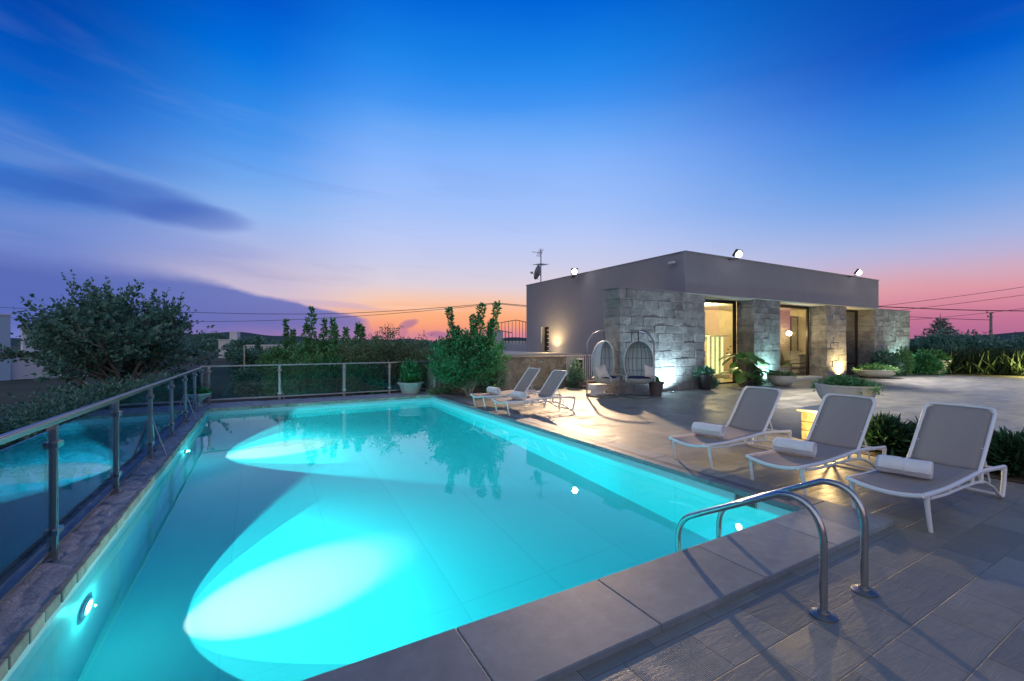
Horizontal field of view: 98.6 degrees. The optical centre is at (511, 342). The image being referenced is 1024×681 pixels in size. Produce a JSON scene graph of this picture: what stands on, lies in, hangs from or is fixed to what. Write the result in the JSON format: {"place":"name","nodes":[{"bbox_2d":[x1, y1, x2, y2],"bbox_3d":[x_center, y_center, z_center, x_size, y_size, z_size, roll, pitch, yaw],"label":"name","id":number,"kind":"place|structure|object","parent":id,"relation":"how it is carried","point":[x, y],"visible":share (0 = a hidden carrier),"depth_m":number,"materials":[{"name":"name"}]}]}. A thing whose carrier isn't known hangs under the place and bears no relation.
{"place":"outdoors","nodes":[
{"label":"outdoors","id":0,"kind":"place"},
{"bbox_2d":[0,346,435,585],"bbox_3d":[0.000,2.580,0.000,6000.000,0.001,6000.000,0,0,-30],"label":"ground","id":1,"kind":"structure","parent":0,"point":[84,481],"depth_m":8.54,"materials":[{"name":"green plant"}]},
{"bbox_2d":[0,314,11,380],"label":"white tower","id":2,"kind":"structure","parent":1,"relation":"on","point":[5,339],"depth_m":29.84,"materials":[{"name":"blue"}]},
{"bbox_2d":[0,410,45,474],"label":"thicket bush","id":3,"kind":"object","parent":1,"relation":"on","point":[13,452],"visible":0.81,"depth_m":8.54,"materials":[{"name":"green plant"}]},
{"bbox_2d":[0,403,91,461],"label":"thicket bush","id":4,"kind":"object","parent":1,"relation":"on","point":[35,418],"visible":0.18,"depth_m":9.74,"materials":[{"name":"green plant"}]},
{"bbox_2d":[11,350,87,379],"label":"white house","id":5,"kind":"structure","parent":1,"relation":"on","point":[19,369],"depth_m":30.95,"materials":[{"name":"white paint"}]},
{"bbox_2d":[0,384,131,450],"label":"thicket bush","id":6,"kind":"object","parent":1,"relation":"on","point":[84,426],"visible":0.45,"depth_m":10.99,"materials":[{"name":"green plant"}]},
{"bbox_2d":[27,375,168,431],"bbox_3d":[-11.960,1.812,12.987,3.088,1.742,2.163,0,0,-30],"label":"thicket bush","id":7,"kind":"object","parent":1,"relation":"on","point":[130,406],"visible":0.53,"depth_m":12.96,"materials":[{"name":"green plant"}]},
{"bbox_2d":[0,269,231,404],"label":"fruit tree","id":8,"kind":"object","parent":1,"relation":"on","point":[96,335],"visible":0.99,"depth_m":15.65,"materials":[{"name":"green plant"}]},
{"bbox_2d":[109,369,179,418],"bbox_3d":[-12.013,1.800,14.935,2.706,1.817,2.230,0,0,-41],"label":"thicket bush","id":9,"kind":"object","parent":1,"relation":"on","point":[176,399],"visible":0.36,"depth_m":14.86,"materials":[{"name":"green plant"}]},
{"bbox_2d":[0,400,354,588],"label":"coping base","id":10,"kind":"object","parent":1,"relation":"on","point":[38,552],"visible":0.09,"depth_m":4.21,"materials":[{"name":"stone"}]},
{"bbox_2d":[0,409,206,659],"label":"coping","id":11,"kind":"object","parent":10,"relation":"on","point":[23,604],"visible":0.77,"depth_m":3.56,"materials":[{"name":"stone"}]},
{"bbox_2d":[0,367,204,602],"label":"glass railing","id":12,"kind":"object","parent":11,"relation":"on","point":[191,383],"visible":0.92,"depth_m":4.27,"materials":[{"name":"glass"}]},
{"bbox_2d":[0,395,430,680],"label":"edge tiles","id":13,"kind":"object","parent":10,"relation":"on","point":[26,636],"visible":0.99,"depth_m":3.53,"materials":[{"name":"grey tile"}]},
{"bbox_2d":[196,392,428,409],"bbox_3d":[-5.399,1.692,13.206,6.760,0.049,1.200,0,0,-30],"label":"coping","id":14,"kind":"object","parent":10,"relation":"on","point":[273,402],"visible":0.88,"depth_m":12.84,"materials":[{"name":"stone"}]},
{"bbox_2d":[198,386,212,406],"bbox_3d":[-8.176,1.417,11.485,0.652,0.526,0.666,0,0,-30],"label":"urn planter","id":15,"kind":"object","parent":14,"relation":"on","point":[205,393],"visible":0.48,"depth_m":11.45,"materials":[{"name":"stone"}]},
{"bbox_2d":[201,361,428,404],"bbox_3d":[-5.570,1.175,13.417,6.450,1.070,0.353,0,0,-30],"label":"glass railing","id":16,"kind":"object","parent":14,"relation":"on","point":[280,392],"visible":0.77,"depth_m":13.07,"materials":[{"name":"glass"}]},
{"bbox_2d":[397,358,423,393],"bbox_3d":[-3.343,1.081,14.487,0.868,1.197,0.848,0,0,-30],"label":"planter","id":17,"kind":"object","parent":14,"relation":"on","point":[411,382],"visible":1,"depth_m":14.32,"materials":[{"name":"stone"}]},
{"bbox_2d":[302,393,893,680],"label":"coping","id":18,"kind":"object","parent":10,"relation":"on","point":[557,636],"visible":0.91,"depth_m":2.86,"materials":[{"name":"grey stone"}]},
{"bbox_2d":[437,394,791,500],"bbox_3d":[0.257,1.675,9.435,0.065,0.002,10.960,0,0,-30],"label":"coping drain slot","id":19,"kind":"object","parent":18,"relation":"on","point":[632,453],"visible":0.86,"depth_m":6.51,"materials":[{"name":"black plastic"}]},
{"bbox_2d":[164,365,207,393],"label":"thicket bush","id":20,"kind":"object","parent":1,"relation":"on","point":[184,370],"visible":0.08,"depth_m":19.84,"materials":[{"name":"green plant"}]},
{"bbox_2d":[166,346,207,356],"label":"distant tree","id":21,"kind":"object","parent":1,"relation":"on","point":[201,353],"visible":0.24,"depth_m":81.37,"materials":[{"name":"green plant"}]},
{"bbox_2d":[180,335,219,351],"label":"tree","id":22,"kind":"object","parent":1,"relation":"on","point":[208,346],"visible":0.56,"depth_m":123.28,"materials":[{"name":"green plant"}]},
{"bbox_2d":[217,332,239,357],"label":"white house","id":23,"kind":"structure","parent":1,"relation":"on","point":[233,336],"depth_m":72.92,"materials":[{"name":"white paint"}]},
{"bbox_2d":[228,364,267,397],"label":"garden bush","id":24,"kind":"object","parent":1,"relation":"on","point":[247,382],"visible":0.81,"depth_m":17.19,"materials":[{"name":"green plant"}]},
{"bbox_2d":[223,335,273,360],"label":"distant tree","id":25,"kind":"object","parent":1,"relation":"on","point":[242,342],"visible":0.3,"depth_m":60.91,"materials":[{"name":"green plant"}]},
{"bbox_2d":[227,335,273,378],"bbox_3d":[-14.502,1.073,24.896,3.434,3.017,2.586,0,0,0],"label":"leafy tree","id":26,"kind":"object","parent":1,"relation":"on","point":[251,356],"visible":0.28,"depth_m":24.42,"materials":[{"name":"green plant"}]},
{"bbox_2d":[248,318,302,375],"bbox_3d":[-10.287,0.711,19.901,3.087,3.750,2.440,0,0,0],"label":"leafy tree","id":27,"kind":"object","parent":1,"relation":"on","point":[272,354],"visible":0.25,"depth_m":19.76,"materials":[{"name":"green plant"}]},
{"bbox_2d":[260,356,296,395],"bbox_3d":[-9.011,1.403,17.335,1.572,1.765,1.706,0,0,-30],"label":"garden bush","id":28,"kind":"object","parent":1,"relation":"on","point":[270,385],"visible":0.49,"depth_m":17.01,"materials":[{"name":"green plant"}]},
{"bbox_2d":[281,353,326,395],"bbox_3d":[-7.866,1.343,16.837,1.941,1.945,1.480,0,0,-30],"label":"garden bush","id":29,"kind":"object","parent":1,"relation":"on","point":[298,380],"visible":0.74,"depth_m":16.55,"materials":[{"name":"green plant"}]},
{"bbox_2d":[273,305,338,393],"bbox_3d":[-8.297,0.517,18.576,2.740,4.148,2.397,0,0,35],"label":"leafy tree","id":30,"kind":"object","parent":1,"relation":"on","point":[309,348],"visible":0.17,"depth_m":18.39,"materials":[{"name":"green plant"}]},
{"bbox_2d":[203,389,425,403],"bbox_3d":[-4.209,2.235,16.134,11.800,0.670,2.780,0,0,-30],"label":"garden bed","id":31,"kind":"object","parent":1,"relation":"on","point":[274,398],"visible":0.07,"depth_m":15.18,"materials":[{"name":"soil"}]},
{"bbox_2d":[310,352,349,393],"bbox_3d":[-6.742,1.337,16.724,1.783,1.961,1.410,0,0,-30],"label":"garden bush","id":32,"kind":"object","parent":31,"relation":"on","point":[330,381],"visible":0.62,"depth_m":16.35,"materials":[{"name":"green plant"}]},
{"bbox_2d":[339,357,384,393],"bbox_3d":[-5.574,1.403,16.433,1.584,1.768,1.538,0,0,-30],"label":"garden bush","id":33,"kind":"object","parent":31,"relation":"on","point":[361,377],"visible":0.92,"depth_m":16.18,"materials":[{"name":"green plant"}]},
{"bbox_2d":[374,357,396,391],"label":"garden bush","id":34,"kind":"object","parent":31,"relation":"on","point":[384,376],"visible":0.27,"depth_m":17.06,"materials":[{"name":"green plant"}]},
{"bbox_2d":[390,345,434,389],"bbox_3d":[-3.729,1.214,17.534,2.258,2.364,2.255,0,0,-30],"label":"olive tree","id":35,"kind":"object","parent":31,"relation":"on","point":[419,357],"visible":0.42,"depth_m":17.32,"materials":[{"name":"green plant"}]},
{"bbox_2d":[390,330,438,386],"bbox_3d":[-4.136,0.935,18.181,2.445,2.963,2.967,0,0,-30],"label":"olive tree","id":36,"kind":"object","parent":31,"relation":"on","point":[398,372],"visible":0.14,"depth_m":18.32,"materials":[{"name":"green plant"}]},
{"bbox_2d":[314,316,362,392],"bbox_3d":[-6.728,0.764,17.666,2.945,3.646,2.298,0,0,0],"label":"leafy tree","id":37,"kind":"object","parent":1,"relation":"on","point":[336,344],"visible":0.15,"depth_m":17.64,"materials":[{"name":"green plant"}]},
{"bbox_2d":[360,326,388,371],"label":"leafy tree","id":38,"kind":"object","parent":1,"relation":"on","point":[363,331],"visible":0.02,"depth_m":18.96,"materials":[{"name":"green plant"}]},
{"bbox_2d":[2,396,791,680],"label":"pool basin","id":39,"kind":"object","parent":1,"relation":"in","point":[778,511],"visible":0.02,"depth_m":6.17,"materials":[{"name":"tile"}]},
{"bbox_2d":[7,399,779,680],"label":"pool water","id":40,"kind":"structure","parent":39,"relation":"in","point":[298,544],"depth_m":4.09,"materials":[{"name":"blue liquid"}]},
{"bbox_2d":[0,303,525,313],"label":"overhead cable","id":41,"kind":"object","parent":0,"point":[329,313],"visible":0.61,"depth_m":57.15,"materials":[{"name":"grey plastic"}]},
{"bbox_2d":[25,304,525,321],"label":"overhead cable","id":42,"kind":"object","parent":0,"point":[338,317],"visible":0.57,"depth_m":57.67,"materials":[{"name":"grey plastic"}]},
{"bbox_2d":[0,0,1023,341],"label":"sky","id":43,"kind":"structure","parent":0,"point":[265,159],"materials":[{"name":"blue"}]},
{"bbox_2d":[503,343,525,350],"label":"boundary wall","id":44,"kind":"structure","parent":0,"point":[516,347],"depth_m":32.80,"materials":[{"name":"white paint"}]},
{"bbox_2d":[11,332,1023,345],"bbox_3d":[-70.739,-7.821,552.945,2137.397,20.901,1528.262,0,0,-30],"label":"hills","id":45,"kind":"structure","parent":0,"point":[14,341],"depth_m":603.04,"materials":[{"name":"green plant"}]},
{"bbox_2d":[187,330,228,343],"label":"distant tree","id":46,"kind":"object","parent":45,"relation":"on","point":[213,334],"visible":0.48,"depth_m":129.39,"materials":[{"name":"green plant"}]},
{"bbox_2d":[448,373,1023,680],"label":"terrace","id":47,"kind":"structure","parent":0,"point":[947,604],"depth_m":3.19,"materials":[{"name":"tile"}]},
{"bbox_2d":[333,324,418,379],"bbox_3d":[-5.277,0.600,17.446,3.437,2.820,2.504,0,0,-30],"label":"olive tree","id":48,"kind":"object","parent":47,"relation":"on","point":[380,354],"visible":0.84,"depth_m":16.98,"materials":[{"name":"green plant"}]},
{"bbox_2d":[426,385,454,394],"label":"plant","id":49,"kind":"object","parent":47,"relation":"on","point":[438,390],"visible":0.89,"depth_m":14.26,"materials":[{"name":"green plant"}]},
{"bbox_2d":[425,300,511,396],"bbox_3d":[-1.423,0.183,13.945,2.686,3.080,2.300,0,0,-16],"label":"leafy tree","id":50,"kind":"object","parent":47,"relation":"on","point":[467,359],"visible":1,"depth_m":13.67,"materials":[{"name":"green plant"}]},
{"bbox_2d":[477,357,509,392],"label":"dark shrub","id":51,"kind":"object","parent":47,"relation":"on","point":[497,382],"visible":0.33,"depth_m":14.65,"materials":[{"name":"green plant"}]},
{"bbox_2d":[428,356,566,393],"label":"rubble wall","id":52,"kind":"structure","parent":47,"relation":"on","point":[519,366],"depth_m":16.28,"materials":[{"name":"stone"}]},
{"bbox_2d":[470,367,546,408],"bbox_3d":[-0.059,1.214,11.864,2.085,1.008,0.635,0,0,-31],"label":"sun lounger","id":53,"kind":"object","parent":47,"relation":"on","point":[526,380],"visible":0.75,"depth_m":12.00,"materials":[{"name":"white metal"}]},
{"bbox_2d":[486,386,500,394],"bbox_3d":[-0.486,1.266,11.600,0.179,0.202,0.431,-44,25,-28],"label":"rolled towel","id":54,"kind":"object","parent":53,"relation":"on","point":[494,390],"visible":1,"depth_m":11.48,"materials":[{"name":"white fabric"}]},
{"bbox_2d":[492,370,575,415],"bbox_3d":[0.556,1.214,10.821,2.085,1.008,0.635,0,0,-31],"label":"sun lounger","id":55,"kind":"object","parent":47,"relation":"on","point":[551,385],"visible":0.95,"depth_m":10.94,"materials":[{"name":"white metal"}]},
{"bbox_2d":[510,391,526,399],"bbox_3d":[0.154,1.266,10.572,0.431,0.179,0.202,0,-44,51],"label":"rolled towel","id":56,"kind":"object","parent":55,"relation":"on","point":[518,395],"visible":1,"depth_m":10.46,"materials":[{"name":"white fabric"}]},
{"bbox_2d":[502,351,582,377],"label":"raised terrace","id":57,"kind":"structure","parent":47,"relation":"on","point":[524,353],"depth_m":20.73,"materials":[{"name":"beige stone"}]},
{"bbox_2d":[499,320,525,342],"bbox_3d":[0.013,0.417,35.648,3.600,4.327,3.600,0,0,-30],"label":"metal railing","id":58,"kind":"object","parent":57,"relation":"on","point":[519,330],"visible":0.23,"depth_m":34.14,"materials":[{"name":"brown metal"}]},
{"bbox_2d":[565,357,585,387],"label":"dark shrub","id":59,"kind":"object","parent":47,"relation":"on","point":[575,375],"visible":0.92,"depth_m":16.56,"materials":[{"name":"green plant"}]},
{"bbox_2d":[560,355,593,379],"bbox_3d":[3.195,1.065,18.385,2.900,1.100,0.030,0,0,-30],"label":"picket fence","id":60,"kind":"object","parent":47,"relation":"on","point":[583,363],"visible":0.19,"depth_m":18.29,"materials":[{"name":"white metal"}]},
{"bbox_2d":[565,379,596,389],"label":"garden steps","id":61,"kind":"structure","parent":47,"relation":"on","point":[581,384],"depth_m":16.49,"materials":[{"name":"stone"}]},
{"bbox_2d":[588,383,607,394],"bbox_3d":[2.829,1.545,14.510,0.500,0.340,0.450,0,0,-30],"label":"steel box","id":62,"kind":"object","parent":47,"relation":"on","point":[597,388],"visible":0.87,"depth_m":14.38,"materials":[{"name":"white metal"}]},
{"bbox_2d":[585,330,623,397],"bbox_3d":[2.892,0.660,14.073,1.097,2.106,1.080,0,0,40],"label":"egg chair","id":63,"kind":"object","parent":47,"relation":"on","point":[603,354],"visible":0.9,"depth_m":13.87,"materials":[{"name":"grey wicker"}]},
{"bbox_2d":[594,365,608,378],"bbox_3d":[2.797,0.915,13.716,0.400,0.400,0.130,-13,-18,-19],"label":"pillow","id":64,"kind":"object","parent":63,"relation":"on","point":[602,372],"visible":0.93,"depth_m":13.65,"materials":[{"name":"grey fabric"}]},
{"bbox_2d":[621,330,655,397],"bbox_3d":[4.020,0.660,13.970,1.078,2.106,1.097,0,0,8],"label":"egg chair","id":65,"kind":"object","parent":47,"relation":"on","point":[639,354],"visible":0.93,"depth_m":14.12,"materials":[{"name":"grey wicker"}]},
{"bbox_2d":[644,365,654,377],"bbox_3d":[4.280,0.915,13.695,0.400,0.400,0.130,15,-27,-19],"label":"pillow","id":66,"kind":"object","parent":65,"relation":"on","point":[649,372],"visible":0.96,"depth_m":13.63,"materials":[{"name":"grey fabric"}]},
{"bbox_2d":[648,376,663,396],"bbox_3d":[4.616,1.389,14.116,0.509,0.652,0.509,0,0,-30],"label":"clay pot","id":67,"kind":"object","parent":47,"relation":"on","point":[656,387],"visible":0.78,"depth_m":13.95,"materials":[{"name":"ceramic"}]},
{"bbox_2d":[692,365,715,389],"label":"potted plant","id":68,"kind":"object","parent":47,"relation":"on","point":[704,375],"visible":1,"depth_m":15.85,"materials":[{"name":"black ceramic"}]},
{"bbox_2d":[526,250,910,394],"bbox_3d":[10.507,-0.796,24.668,22.380,5.053,11.095,0,0,-30],"label":"villa","id":69,"kind":"object","parent":47,"relation":"on","point":[838,324],"visible":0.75,"depth_m":19.22,"materials":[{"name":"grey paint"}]},
{"bbox_2d":[541,327,548,351],"bbox_3d":[1.875,-0.170,23.903,0.270,1.380,0.729,0,0,-30],"label":"window","id":70,"kind":"structure","parent":69,"relation":"in","point":[546,328],"depth_m":24.08,"materials":[{"name":"black glass"}]},
{"bbox_2d":[704,335,731,376],"bbox_3d":[10.284,0.670,21.636,2.100,2.020,0.390,0,0,-30],"label":"lit cabinet","id":71,"kind":"object","parent":69,"relation":"on","point":[714,349],"visible":0.81,"depth_m":21.58,"materials":[{"name":"brown metal"}]},
{"bbox_2d":[705,299,735,383],"bbox_3d":[8.156,-0.014,17.928,3.040,3.458,0.080,0,0,-30],"label":"glazed door","id":72,"kind":"structure","parent":69,"relation":"in","point":[706,300],"depth_m":18.58,"materials":[{"name":"brown metal"}]},
{"bbox_2d":[780,304,808,374],"bbox_3d":[12.796,-0.014,20.561,3.830,3.458,0.080,0,0,-30],"label":"glazed door","id":73,"kind":"structure","parent":69,"relation":"in","point":[781,306],"depth_m":21.40,"materials":[{"name":"brown metal"}]},
{"bbox_2d":[790,316,798,353],"bbox_3d":[14.778,0.150,23.249,1.150,3.060,0.060,0,0,-30],"label":"inner door","id":74,"kind":"structure","parent":69,"relation":"in","point":[791,317],"depth_m":23.49,"materials":[{"name":"brown wood"}]},
{"bbox_2d":[845,309,856,374],"bbox_3d":[17.415,-0.014,23.181,2.990,3.458,0.080,0,0,-30],"label":"glazed door","id":75,"kind":"structure","parent":69,"relation":"in","point":[851,315],"depth_m":23.63,"materials":[{"name":"brown metal"}]},
{"bbox_2d":[668,386,791,468],"bbox_3d":[3.298,1.214,6.595,2.085,1.008,0.635,0,0,-30],"label":"sun lounger","id":76,"kind":"object","parent":47,"relation":"on","point":[752,412],"visible":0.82,"depth_m":6.70,"materials":[{"name":"white metal"}]},
{"bbox_2d":[691,422,725,437],"bbox_3d":[2.852,1.266,6.400,0.431,0.179,0.202,0,-36,47],"label":"rolled towel","id":77,"kind":"object","parent":76,"relation":"on","point":[709,429],"visible":1,"depth_m":6.32,"materials":[{"name":"white fabric"}]},
{"bbox_2d":[717,352,774,385],"bbox_3d":[9.251,1.044,17.275,2.428,1.371,1.726,0,0,-30],"label":"broad leaf plant","id":78,"kind":"object","parent":47,"relation":"on","point":[741,375],"visible":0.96,"depth_m":17.04,"materials":[{"name":"green plant"}]},
{"bbox_2d":[738,365,764,385],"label":"dark shrub","id":79,"kind":"object","parent":47,"relation":"on","point":[756,382],"visible":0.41,"depth_m":17.50,"materials":[{"name":"green plant"}]},
{"bbox_2d":[675,478,878,622],"bbox_3d":[1.925,1.957,3.365,0.692,1.916,1.226,0,0,-30],"label":"pool ladder","id":80,"kind":"object","parent":47,"relation":"attached to","point":[822,612],"visible":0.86,"depth_m":3.02,"materials":[{"name":"silver metal"}]},
{"bbox_2d":[765,369,796,385],"bbox_3d":[10.661,1.393,17.493,1.037,0.644,1.192,0,0,15],"label":"flower bowl","id":81,"kind":"object","parent":47,"relation":"on","point":[782,378],"visible":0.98,"depth_m":17.13,"materials":[{"name":"concrete"}]},
{"bbox_2d":[796,405,819,439],"bbox_3d":[5.691,1.438,7.804,1.160,0.555,0.660,0,0,-30],"label":"stone pedestal","id":82,"kind":"object","parent":47,"relation":"on","point":[808,414],"visible":0.13,"depth_m":7.71,"materials":[{"name":"stone"}]},
{"bbox_2d":[810,374,884,400],"bbox_3d":[6.006,0.863,7.926,1.034,0.595,0.982,0,0,26],"label":"bowl planter","id":83,"kind":"object","parent":82,"relation":"on","point":[844,385],"visible":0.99,"depth_m":7.65,"materials":[{"name":"concrete"}]},
{"bbox_2d":[795,375,822,380],"bbox_3d":[12.979,1.657,20.239,3.750,0.113,0.600,0,0,-30],"label":"doorstep","id":84,"kind":"object","parent":47,"relation":"on","point":[807,377],"visible":0.49,"depth_m":20.49,"materials":[{"name":"stone"}]},
{"bbox_2d":[745,393,886,494],"bbox_3d":[3.867,1.214,5.552,2.085,1.008,0.635,0,0,-29],"label":"sun lounger","id":85,"kind":"object","parent":47,"relation":"on","point":[839,427],"visible":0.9,"depth_m":5.65,"materials":[{"name":"white metal"}]},
{"bbox_2d":[772,437,816,456],"bbox_3d":[3.426,1.266,5.346,0.202,0.179,0.431,35,-22,-35],"label":"rolled towel","id":86,"kind":"object","parent":85,"relation":"on","point":[796,447],"visible":1,"depth_m":5.27,"materials":[{"name":"white fabric"}]},
{"bbox_2d":[852,362,904,377],"bbox_3d":[17.628,1.314,21.320,1.941,0.801,1.975,0,0,-30],"label":"flower bowl","id":87,"kind":"object","parent":47,"relation":"on","point":[874,370],"visible":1,"depth_m":20.95,"materials":[{"name":"concrete"}]},
{"bbox_2d":[870,349,905,375],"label":"dark shrub","id":88,"kind":"object","parent":47,"relation":"on","point":[883,357],"visible":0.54,"depth_m":22.54,"materials":[{"name":"green plant"}]},
{"bbox_2d":[890,345,916,374],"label":"soft shrub","id":89,"kind":"object","parent":47,"relation":"on","point":[908,361],"visible":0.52,"depth_m":23.08,"materials":[{"name":"green plant"}]},
{"bbox_2d":[846,402,1006,532],"bbox_3d":[4.427,1.214,4.665,2.084,1.008,0.635,0,0,-28],"label":"sun lounger","id":90,"kind":"object","parent":47,"relation":"on","point":[952,442],"visible":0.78,"depth_m":4.75,"materials":[{"name":"white metal"}]},
{"bbox_2d":[876,454,933,478],"bbox_3d":[4.007,1.267,4.502,0.202,0.179,0.431,26,-17,-39],"label":"rolled towel","id":91,"kind":"object","parent":90,"relation":"on","point":[923,469],"visible":1,"depth_m":4.44,"materials":[{"name":"white fabric"}]},
{"bbox_2d":[861,449,1023,483],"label":"planting bed","id":92,"kind":"object","parent":47,"relation":"on","point":[1014,479],"depth_m":5.63,"materials":[{"name":"soil"}]},
{"bbox_2d":[861,410,919,455],"bbox_3d":[5.960,1.478,6.996,1.217,0.845,1.031,0,0,-30],"label":"bed shrub","id":93,"kind":"object","parent":92,"relation":"on","point":[888,431],"visible":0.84,"depth_m":6.76,"materials":[{"name":"green plant"}]},
{"bbox_2d":[897,415,918,456],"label":"bed shrub","id":94,"kind":"object","parent":92,"relation":"on","point":[914,424],"visible":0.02,"depth_m":6.60,"materials":[{"name":"green plant"}]},
{"bbox_2d":[984,426,1023,478],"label":"bed shrub","id":95,"kind":"object","parent":92,"relation":"on","point":[1006,448],"visible":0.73,"depth_m":5.71,"materials":[{"name":"green plant"}]},
{"bbox_2d":[780,351,805,374],"bbox_3d":[14.123,1.055,21.837,2.018,1.250,0.550,0,0,-30],"label":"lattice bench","id":96,"kind":"object","parent":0,"point":[796,367],"visible":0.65,"depth_m":21.71,"materials":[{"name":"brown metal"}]},
{"bbox_2d":[790,354,805,375],"bbox_3d":[14.738,1.155,22.611,0.930,1.050,0.570,0,0,-30],"label":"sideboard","id":97,"kind":"object","parent":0,"point":[802,358],"visible":0.43,"depth_m":22.32,"materials":[{"name":"brown wood"}]},
{"bbox_2d":[879,306,1023,310],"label":"overhead cable","id":98,"kind":"object","parent":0,"point":[953,309],"visible":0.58,"depth_m":47.96,"materials":[{"name":"grey plastic"}]},
{"bbox_2d":[912,372,1023,377],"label":"grass field","id":99,"kind":"structure","parent":0,"point":[1004,376],"depth_m":23.13,"materials":[{"name":"plant"}]},
{"bbox_2d":[912,349,947,374],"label":"round shrub","id":100,"kind":"object","parent":99,"relation":"on","point":[928,363],"visible":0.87,"depth_m":23.33,"materials":[{"name":"green plant"}]},
{"bbox_2d":[909,325,964,348],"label":"boundary tree","id":101,"kind":"object","parent":99,"relation":"on","point":[930,340],"visible":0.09,"depth_m":29.59,"materials":[{"name":"green plant"}]},
{"bbox_2d":[921,314,959,345],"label":"spruce","id":102,"kind":"object","parent":99,"relation":"on","point":[939,323],"visible":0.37,"depth_m":49.91,"materials":[{"name":"green plant"}]},
{"bbox_2d":[932,340,971,373],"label":"spiky shrub","id":103,"kind":"object","parent":99,"relation":"on","point":[945,348],"visible":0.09,"depth_m":24.73,"materials":[{"name":"green plant"}]},
{"bbox_2d":[910,345,1023,375],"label":"hedge","id":104,"kind":"object","parent":99,"relation":"on","point":[1003,361],"depth_m":23.58,"materials":[{"name":"green plant"}]},
{"bbox_2d":[931,329,1018,350],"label":"boundary tree","id":105,"kind":"object","parent":99,"relation":"on","point":[976,342],"visible":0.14,"depth_m":27.18,"materials":[{"name":"green plant"}]},
{"bbox_2d":[957,330,1007,345],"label":"boundary tree","id":106,"kind":"object","parent":99,"relation":"on","point":[992,337],"visible":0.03,"depth_m":40.98,"materials":[{"name":"green plant"}]},
{"bbox_2d":[997,332,1023,349],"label":"boundary tree","id":107,"kind":"object","parent":99,"relation":"on","point":[1020,340],"visible":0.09,"depth_m":26.82,"materials":[{"name":"green plant"}]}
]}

